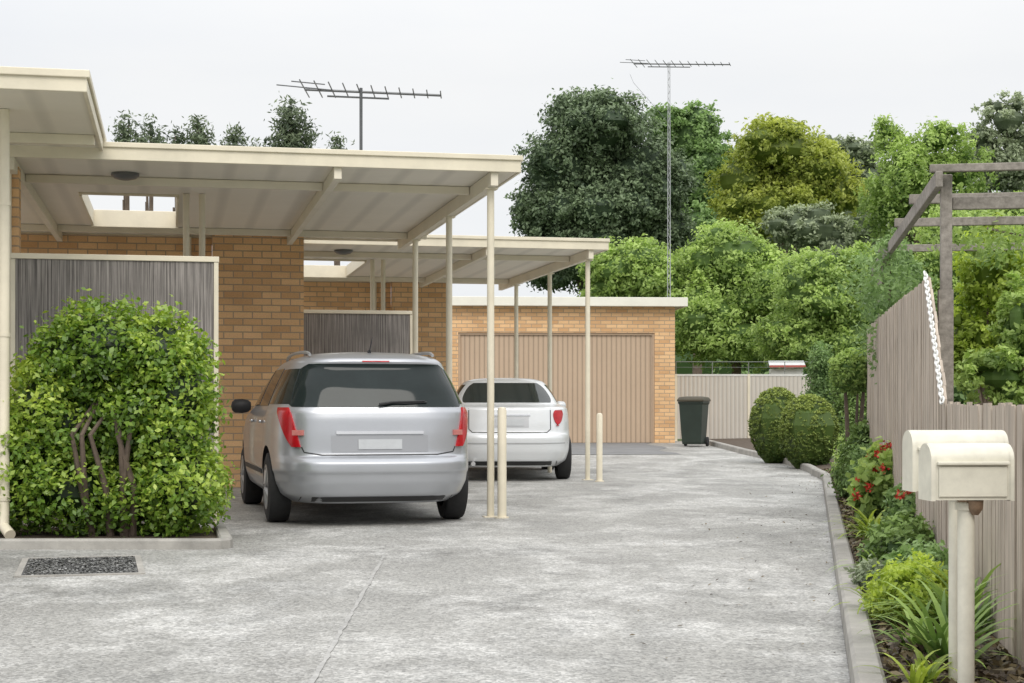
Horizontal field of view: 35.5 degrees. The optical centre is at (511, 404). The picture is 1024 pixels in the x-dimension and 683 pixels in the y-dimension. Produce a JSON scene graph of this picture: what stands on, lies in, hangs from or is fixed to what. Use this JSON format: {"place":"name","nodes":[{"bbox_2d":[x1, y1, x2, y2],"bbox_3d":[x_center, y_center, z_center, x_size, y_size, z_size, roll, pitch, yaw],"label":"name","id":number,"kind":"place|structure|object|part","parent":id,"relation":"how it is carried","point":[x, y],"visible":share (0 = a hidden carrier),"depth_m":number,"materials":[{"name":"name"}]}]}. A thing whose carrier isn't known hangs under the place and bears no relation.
{"place":"outdoors","nodes":[
{"label":"outdoors","id":0,"kind":"place"},
{"bbox_2d":[0,441,849,682],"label":"driveway","id":1,"kind":"structure","parent":0,"point":[537,604],"depth_m":8.91,"materials":[{"name":"concrete"}]},
{"bbox_2d":[0,66,106,537],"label":"carport","id":2,"kind":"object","parent":1,"relation":"on","point":[54,107],"depth_m":12.16,"materials":[{"name":"beige paint"}]},
{"bbox_2d":[14,555,144,577],"bbox_3d":[-2.800,1.052,10.400,0.780,0.037,1.200,0,0,-15],"label":"drain pit","id":3,"kind":"object","parent":1,"relation":"on","point":[79,566],"visible":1,"depth_m":10.30,"materials":[{"name":"concrete"}]},
{"bbox_2d":[0,528,216,537],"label":"shrub bed soil","id":4,"kind":"object","parent":1,"relation":"on","point":[42,534],"visible":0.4,"depth_m":12.41,"materials":[{"name":"brown soil"}]},
{"bbox_2d":[0,287,240,537],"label":"shrub","id":5,"kind":"object","parent":4,"relation":"on","point":[103,398],"visible":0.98,"depth_m":12.29,"materials":[{"name":"green plant"}]},
{"bbox_2d":[10,253,218,522],"bbox_3d":[-3.443,-0.117,13.917,1.760,2.374,0.070,0,0,-12],"label":"brushwood screen","id":6,"kind":"object","parent":1,"relation":"on","point":[40,283],"visible":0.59,"depth_m":13.89,"materials":[{"name":"beige paint"}]},
{"bbox_2d":[0,523,232,549],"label":"kerb","id":7,"kind":"structure","parent":1,"relation":"on","point":[223,540],"depth_m":11.62,"materials":[{"name":"concrete"}]},
{"bbox_2d":[21,234,303,487],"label":"brick house","id":8,"kind":"structure","parent":1,"relation":"on","point":[261,308],"depth_m":20.35,"materials":[{"name":"brick"}]},
{"bbox_2d":[10,142,522,517],"bbox_3d":[-3.614,-0.620,17.280,6.270,3.380,6.380,0,0,-12],"label":"carport","id":9,"kind":"object","parent":1,"relation":"on","point":[403,200],"visible":0.95,"depth_m":15.71,"materials":[{"name":"beige paint"}]},
{"bbox_2d":[276,79,441,149],"bbox_3d":[-1.899,-3.162,19.999,2.083,1.824,1.102,0,0,-7],"label":"television aerial","id":10,"kind":"object","parent":9,"relation":"on","point":[360,91],"visible":0.94,"depth_m":19.99,"materials":[{"name":"metal"}]},
{"bbox_2d":[307,554,385,682],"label":"joint line","id":11,"kind":"object","parent":1,"relation":"on","point":[314,677],"visible":1,"depth_m":7.49,"materials":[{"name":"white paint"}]},
{"bbox_2d":[231,337,467,521],"bbox_3d":[-1.649,0.224,15.847,2.131,1.652,4.437,0,0,-14],"label":"station wagon","id":12,"kind":"object","parent":1,"relation":"on","point":[368,426],"visible":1,"depth_m":13.88,"materials":[{"name":"silver metal"}]},
{"bbox_3d":[-2.410,-0.165,16.037,0.329,0.340,0.940,0,0,-14],"label":"side window","id":13,"kind":"part","parent":12,"relation":"part of","materials":[{"name":"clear glass"}]},
{"bbox_3d":[-2.252,-0.165,15.087,0.175,0.340,0.820,0,0,-14],"label":"side window","id":14,"kind":"part","parent":12,"relation":"part of","materials":[{"name":"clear glass"}]},
{"bbox_3d":[-2.017,-0.165,14.241,0.193,0.310,0.844,0,0,-20],"label":"side window","id":15,"kind":"part","parent":12,"relation":"part of","materials":[{"name":"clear glass"}]},
{"bbox_3d":[-1.196,-0.172,14.033,1.530,0.375,0.399,0,0,-14],"label":"rear window","id":16,"kind":"part","parent":12,"relation":"part of","materials":[{"name":"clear glass"}]},
{"bbox_3d":[-0.570,-0.165,14.602,0.193,0.310,0.844,0,0,-8],"label":"side window","id":17,"kind":"part","parent":12,"relation":"part of","materials":[{"name":"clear glass"}]},
{"bbox_2d":[304,310,412,355],"bbox_3d":[-2.131,-0.105,21.634,1.600,2.351,0.070,0,0,-12],"label":"brushwood screen","id":18,"kind":"object","parent":1,"relation":"on","point":[331,331],"visible":0.29,"depth_m":21.62,"materials":[{"name":"beige paint"}]},
{"bbox_2d":[304,235,609,479],"bbox_3d":[-1.865,-0.620,24.784,5.270,3.380,6.380,0,0,-12],"label":"carport","id":19,"kind":"object","parent":1,"relation":"on","point":[519,260],"visible":0.68,"depth_m":23.14,"materials":[{"name":"beige paint"}]},
{"bbox_2d":[495,407,508,517],"bbox_3d":[-0.093,0.544,14.867,0.130,1.051,0.130,0,0,0],"label":"bollard","id":20,"kind":"object","parent":1,"relation":"on","point":[501,462],"visible":0.89,"depth_m":14.83,"materials":[{"name":"beige metal"}]},
{"bbox_2d":[457,378,571,478],"bbox_3d":[-0.149,0.324,24.131,2.058,1.452,4.760,0,0,-3],"label":"sedan","id":21,"kind":"object","parent":1,"relation":"on","point":[538,435],"visible":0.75,"depth_m":21.91,"materials":[{"name":"silver metal"}]},
{"bbox_3d":[-0.776,-0.167,23.388,0.212,0.255,1.030,0,0,-3],"label":"side window","id":22,"kind":"part","parent":21,"relation":"part of","materials":[{"name":"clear glass"}]},
{"bbox_3d":[-0.082,-0.177,22.846,1.260,0.285,0.766,0,0,-3],"label":"rear window","id":23,"kind":"part","parent":21,"relation":"part of","materials":[{"name":"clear glass"}]},
{"bbox_2d":[276,544,798,553],"bbox_3d":[0.075,1.046,11.600,4.226,0.001,0.013,0,0,-11],"label":"joint line","id":24,"kind":"object","parent":1,"relation":"on","point":[513,549],"visible":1,"depth_m":11.58,"materials":[{"name":"grey concrete"}]},
{"bbox_2d":[452,296,687,442],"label":"garage","id":25,"kind":"structure","parent":1,"relation":"on","point":[632,369],"depth_m":35.91,"materials":[{"name":"brick"}]},
{"bbox_2d":[460,335,651,442],"bbox_3d":[0.998,-0.362,35.904,4.320,2.415,0.040,0,0,-4],"label":"garage door","id":26,"kind":"structure","parent":25,"relation":"in","point":[620,365],"depth_m":35.94,"materials":[{"name":"beige metal"}]},
{"bbox_2d":[620,59,730,296],"bbox_3d":[3.935,-5.370,38.628,2.680,6.029,1.306,0,0,9],"label":"television aerial","id":27,"kind":"object","parent":25,"relation":"attached to","point":[656,63],"visible":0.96,"depth_m":38.50,"materials":[{"name":"metal"}]},
{"bbox_2d":[595,413,603,481],"bbox_3d":[1.201,0.590,21.961,0.130,0.960,0.130,0,0,0],"label":"bollard","id":28,"kind":"object","parent":1,"relation":"on","point":[599,447],"visible":0.93,"depth_m":21.93,"materials":[{"name":"beige metal"}]},
{"bbox_2d":[677,396,710,445],"bbox_3d":[3.899,0.349,34.224,0.575,1.070,0.737,0,0,20],"label":"wheelie bin","id":29,"kind":"object","parent":1,"relation":"on","point":[693,410],"visible":0.99,"depth_m":33.96,"materials":[{"name":"plastic"}]},
{"bbox_2d":[630,463,834,673],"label":"fallen leaves","id":30,"kind":"object","parent":1,"relation":"on","point":[756,560],"visible":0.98,"depth_m":11.37,"materials":[{"name":"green plant"}]},
{"bbox_2d":[709,440,886,682],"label":"kerb","id":31,"kind":"structure","parent":1,"relation":"on","point":[860,646],"depth_m":7.89,"materials":[{"name":"concrete"}]},
{"bbox_2d":[0,0,1023,296],"label":"sky","id":32,"kind":"structure","parent":0,"point":[834,65],"materials":[{"name":"white"}]},
{"bbox_2d":[571,443,678,453],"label":"asphalt","id":33,"kind":"structure","parent":0,"point":[623,448],"depth_m":32.96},
{"bbox_2d":[767,361,805,373],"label":"neighbour shed","id":34,"kind":"structure","parent":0,"point":[787,364],"depth_m":40.52,"materials":[{"name":"white metal"}]},
{"bbox_2d":[709,438,1023,682],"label":"garden soil","id":35,"kind":"structure","parent":0,"point":[746,443],"depth_m":6.55,"materials":[{"name":"brown soil"}]},
{"bbox_2d":[747,386,796,462],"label":"topiary bush","id":36,"kind":"object","parent":35,"relation":"on","point":[767,411],"visible":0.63,"depth_m":27.13,"materials":[{"name":"green plant"}]},
{"bbox_2d":[777,394,839,468],"bbox_3d":[4.772,0.437,25.699,1.012,1.248,0.997,0,0,0],"label":"topiary bush","id":37,"kind":"object","parent":35,"relation":"on","point":[809,427],"visible":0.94,"depth_m":25.39,"materials":[{"name":"green plant"}]},
{"bbox_2d":[800,340,839,402],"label":"shrub","id":38,"kind":"object","parent":35,"relation":"on","point":[817,374],"visible":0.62,"depth_m":29.32,"materials":[{"name":"green plant"}]},
{"bbox_2d":[823,373,852,446],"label":"shrub","id":39,"kind":"object","parent":35,"relation":"on","point":[837,407],"visible":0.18,"depth_m":28.39,"materials":[{"name":"green plant"}]},
{"bbox_2d":[829,408,852,470],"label":"shrub","id":40,"kind":"object","parent":35,"relation":"on","point":[837,453],"visible":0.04,"depth_m":21.29,"materials":[{"name":"green plant"}]},
{"bbox_2d":[820,417,869,500],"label":"shrub","id":41,"kind":"object","parent":35,"relation":"on","point":[860,431],"visible":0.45,"depth_m":16.34,"materials":[{"name":"green plant"}]},
{"bbox_2d":[827,346,866,443],"bbox_3d":[3.606,0.218,16.899,0.548,1.686,0.561,0,0,0],"label":"topiary tree","id":42,"kind":"object","parent":35,"relation":"on","point":[849,375],"visible":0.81,"depth_m":16.78,"materials":[{"name":"green plant"}]},
{"bbox_2d":[828,523,870,547],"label":"strappy plant","id":43,"kind":"object","parent":35,"relation":"on","point":[858,530],"visible":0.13,"depth_m":10.52,"materials":[{"name":"green plant"}]},
{"bbox_2d":[833,388,866,449],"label":"shrub","id":44,"kind":"object","parent":35,"relation":"on","point":[852,401],"visible":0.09,"depth_m":19.09,"materials":[{"name":"green plant"}]},
{"bbox_2d":[825,583,875,615],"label":"strappy plant","id":45,"kind":"object","parent":35,"relation":"on","point":[863,601],"visible":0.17,"depth_m":7.45,"materials":[{"name":"green plant"}]},
{"bbox_2d":[838,436,874,495],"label":"shrub","id":46,"kind":"object","parent":35,"relation":"on","point":[855,456],"visible":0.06,"depth_m":15.16,"materials":[{"name":"green plant"}]},
{"bbox_2d":[824,501,888,538],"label":"strappy plant","id":47,"kind":"object","parent":35,"relation":"on","point":[869,520],"visible":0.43,"depth_m":11.59,"materials":[{"name":"green plant"}]},
{"bbox_2d":[830,547,887,572],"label":"strappy plant","id":48,"kind":"object","parent":35,"relation":"on","point":[873,553],"visible":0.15,"depth_m":9.14,"materials":[{"name":"green plant"}]},
{"bbox_2d":[843,553,889,592],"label":"shrub","id":49,"kind":"object","parent":35,"relation":"on","point":[860,571],"visible":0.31,"depth_m":8.34,"materials":[{"name":"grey plant"}]},
{"bbox_2d":[843,436,893,524],"bbox_3d":[3.043,0.660,13.115,0.698,0.806,0.801,0,0,0],"label":"shrub","id":50,"kind":"object","parent":35,"relation":"on","point":[872,482],"visible":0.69,"depth_m":12.88,"materials":[{"name":"green plant"}]},
{"bbox_2d":[854,507,934,565],"bbox_3d":[2.273,0.835,9.382,0.487,0.464,0.783,0,0,27],"label":"shrub","id":51,"kind":"object","parent":35,"relation":"on","point":[900,527],"visible":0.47,"depth_m":9.28,"materials":[{"name":"green plant"}]},
{"bbox_2d":[880,478,915,526],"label":"shrub","id":52,"kind":"object","parent":35,"relation":"on","point":[897,499],"visible":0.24,"depth_m":10.89,"materials":[{"name":"green plant"}]},
{"bbox_2d":[860,228,939,323],"bbox_3d":[6.338,-0.907,26.011,1.372,3.954,1.021,0,0,-15],"label":"tree","id":53,"kind":"object","parent":35,"relation":"on","point":[920,273],"visible":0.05,"depth_m":25.89,"materials":[{"name":"green plant"}]},
{"bbox_2d":[855,548,948,627],"bbox_3d":[1.809,0.860,7.235,0.571,0.414,0.496,0,0,-42],"label":"shrub","id":54,"kind":"object","parent":35,"relation":"on","point":[907,580],"visible":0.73,"depth_m":7.14,"materials":[{"name":"green plant"}]},
{"bbox_2d":[865,531,948,590],"bbox_3d":[2.057,0.855,8.009,0.639,0.435,0.602,0,0,43],"label":"shrub","id":55,"kind":"object","parent":35,"relation":"on","point":[935,551],"visible":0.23,"depth_m":7.96,"materials":[{"name":"green plant"}]},
{"bbox_2d":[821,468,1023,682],"bbox_3d":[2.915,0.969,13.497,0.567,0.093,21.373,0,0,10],"label":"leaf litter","id":56,"kind":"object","parent":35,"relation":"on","point":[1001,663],"visible":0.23,"depth_m":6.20,"materials":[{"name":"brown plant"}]},
{"bbox_2d":[853,643,994,682],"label":"strappy plant","id":57,"kind":"object","parent":35,"relation":"on","point":[923,674],"visible":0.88,"depth_m":5.58,"materials":[{"name":"green plant"}]},
{"bbox_2d":[852,560,1000,630],"bbox_3d":[1.916,0.848,6.955,0.935,0.424,0.848,0,0,0],"label":"strappy plant","id":58,"kind":"object","parent":35,"relation":"on","point":[938,591],"visible":0.34,"depth_m":6.87,"materials":[{"name":"green plant"}]},
{"bbox_2d":[857,598,1002,656],"bbox_3d":[1.667,0.923,6.404,0.616,0.274,0.477,0,0,0],"label":"strappy plant","id":59,"kind":"object","parent":35,"relation":"on","point":[912,639],"visible":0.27,"depth_m":6.43,"materials":[{"name":"green plant"}]},
{"bbox_2d":[863,575,1022,668],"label":"strappy plant","id":60,"kind":"object","parent":35,"relation":"on","point":[930,641],"visible":0.59,"depth_m":6.10,"materials":[{"name":"green plant"}]},
{"bbox_2d":[871,162,1023,316],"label":"pergola","id":61,"kind":"object","parent":35,"relation":"on","point":[947,200],"visible":0.59,"depth_m":10.06,"materials":[{"name":"grey wood"}]},
{"bbox_2d":[831,234,936,383],"bbox_3d":[3.624,-0.317,15.629,0.936,2.735,3.357,0,0,9],"label":"climbing vine","id":62,"kind":"object","parent":61,"relation":"attached to","point":[888,296],"visible":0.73,"depth_m":14.97,"materials":[{"name":"green plant"}]},
{"bbox_2d":[921,209,1023,320],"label":"climbing vine","id":63,"kind":"object","parent":61,"relation":"attached to","point":[1017,234],"visible":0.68,"depth_m":13.65,"materials":[{"name":"green plant"}]},
{"bbox_2d":[902,430,1008,681],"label":"mailbox","id":64,"kind":"object","parent":35,"relation":"on","point":[913,441],"visible":0.52,"depth_m":5.60,"materials":[{"name":"beige metal"}]},
{"bbox_2d":[918,443,1014,682],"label":"mailbox","id":65,"kind":"object","parent":35,"relation":"on","point":[975,475],"visible":1,"depth_m":5.15,"materials":[{"name":"beige metal"}]},
{"bbox_2d":[952,212,1023,402],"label":"tree","id":66,"kind":"object","parent":35,"relation":"on","point":[971,331],"visible":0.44,"depth_m":15.39,"materials":[{"name":"green plant"}]},
{"bbox_2d":[954,270,1023,405],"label":"tree","id":67,"kind":"object","parent":35,"relation":"on","point":[1001,377],"visible":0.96,"depth_m":12.44,"materials":[{"name":"green plant"}]},
{"bbox_3d":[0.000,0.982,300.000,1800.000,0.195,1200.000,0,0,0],"label":"ground","id":68,"kind":"structure","parent":0,"visible":0},
{"bbox_2d":[108,109,142,209],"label":"conifer tree","id":69,"kind":"object","parent":68,"relation":"on","point":[123,131],"visible":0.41,"depth_m":47.93,"materials":[{"name":"green plant"}]},
{"bbox_2d":[124,113,169,210],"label":"conifer tree","id":70,"kind":"object","parent":68,"relation":"on","point":[149,134],"visible":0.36,"depth_m":47.88,"materials":[{"name":"green plant"}]},
{"bbox_2d":[160,121,190,211],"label":"conifer tree","id":71,"kind":"object","parent":68,"relation":"on","point":[177,139],"visible":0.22,"depth_m":47.98,"materials":[{"name":"green plant"}]},
{"bbox_2d":[181,114,220,144],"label":"conifer tree","id":72,"kind":"object","parent":68,"relation":"on","point":[198,136],"visible":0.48,"depth_m":47.93,"materials":[{"name":"green plant"}]},
{"bbox_2d":[215,122,252,145],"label":"conifer tree","id":73,"kind":"object","parent":68,"relation":"on","point":[235,138],"visible":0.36,"depth_m":47.95,"materials":[{"name":"green plant"}]},
{"bbox_2d":[244,137,280,146],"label":"conifer tree","id":74,"kind":"object","parent":68,"relation":"on","point":[265,141],"visible":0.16,"depth_m":47.94,"materials":[{"name":"green plant"}]},
{"bbox_2d":[259,94,332,147],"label":"conifer tree","id":75,"kind":"object","parent":68,"relation":"on","point":[289,133],"visible":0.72,"depth_m":47.72,"materials":[{"name":"green plant"}]},
{"bbox_2d":[326,131,354,265],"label":"conifer tree","id":76,"kind":"object","parent":68,"relation":"on","point":[335,146],"visible":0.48,"depth_m":47.95,"materials":[{"name":"green plant"}]},
{"bbox_2d":[304,281,445,370],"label":"brick house","id":77,"kind":"structure","parent":68,"relation":"on","point":[318,295],"depth_m":27.86,"materials":[{"name":"brick"}]},
{"bbox_2d":[503,78,702,295],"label":"tree","id":78,"kind":"object","parent":68,"relation":"on","point":[592,170],"visible":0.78,"depth_m":68.18,"materials":[{"name":"green plant"}]},
{"bbox_2d":[575,233,721,352],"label":"tree","id":79,"kind":"object","parent":68,"relation":"on","point":[630,268],"visible":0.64,"depth_m":47.00,"materials":[{"name":"green plant"}]},
{"bbox_2d":[644,99,737,373],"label":"tree","id":80,"kind":"object","parent":68,"relation":"on","point":[694,130],"visible":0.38,"depth_m":86.91,"materials":[{"name":"green plant"}]},
{"bbox_2d":[662,216,795,373],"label":"tree","id":81,"kind":"object","parent":68,"relation":"on","point":[733,261],"visible":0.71,"depth_m":45.20,"materials":[{"name":"green plant"}]},
{"bbox_2d":[675,361,810,440],"bbox_3d":[5.628,-0.081,38.060,3.523,1.911,0.060,0,0,-2],"label":"steel fence","id":82,"kind":"object","parent":68,"relation":"on","point":[732,397],"visible":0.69,"depth_m":38.03,"materials":[{"name":"beige metal"}]},
{"bbox_2d":[703,112,868,257],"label":"tree","id":83,"kind":"object","parent":68,"relation":"on","point":[780,161],"visible":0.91,"depth_m":65.00,"materials":[{"name":"green plant"}]},
{"bbox_2d":[755,199,869,369],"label":"tree","id":84,"kind":"object","parent":68,"relation":"on","point":[801,226],"visible":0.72,"depth_m":55.38,"materials":[{"name":"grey plant"}]},
{"bbox_2d":[747,236,879,436],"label":"tree","id":85,"kind":"object","parent":68,"relation":"on","point":[811,308],"visible":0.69,"depth_m":41.33,"materials":[{"name":"green plant"}]},
{"bbox_2d":[675,330,1013,404],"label":"tree belt","id":86,"kind":"object","parent":68,"relation":"on","point":[683,367],"visible":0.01,"depth_m":113.59,"materials":[{"name":"green plant"}]},
{"bbox_2d":[806,132,911,258],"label":"tree","id":87,"kind":"object","parent":68,"relation":"on","point":[862,152],"visible":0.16,"depth_m":82.86,"materials":[{"name":"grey plant"}]},
{"bbox_2d":[774,187,998,255],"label":"tree","id":88,"kind":"object","parent":68,"relation":"on","point":[798,251],"depth_m":89.61,"materials":[{"name":"green plant"}]},
{"bbox_2d":[853,113,1000,254],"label":"tree","id":89,"kind":"object","parent":68,"relation":"on","point":[906,171],"visible":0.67,"depth_m":54.23,"materials":[{"name":"green plant"}]},
{"bbox_2d":[867,276,1023,666],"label":"paling fence","id":90,"kind":"object","parent":68,"relation":"on","point":[902,396],"visible":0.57,"depth_m":9.62,"materials":[{"name":"brown wood"}]},
{"bbox_2d":[923,270,944,404],"bbox_3d":[2.456,-0.415,9.328,0.028,0.826,1.075,0,0,9],"label":"garland chain","id":91,"kind":"object","parent":90,"relation":"attached to","point":[933,341],"visible":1,"depth_m":9.28,"materials":[{"name":"white plastic"}]},
{"bbox_2d":[906,190,1023,404],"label":"tree","id":92,"kind":"object","parent":68,"relation":"on","point":[933,267],"visible":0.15,"depth_m":29.70,"materials":[{"name":"green plant"}]},
{"bbox_2d":[967,88,1023,192],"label":"tree","id":93,"kind":"object","parent":68,"relation":"on","point":[1008,122],"visible":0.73,"depth_m":61.67,"materials":[{"name":"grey plant"}]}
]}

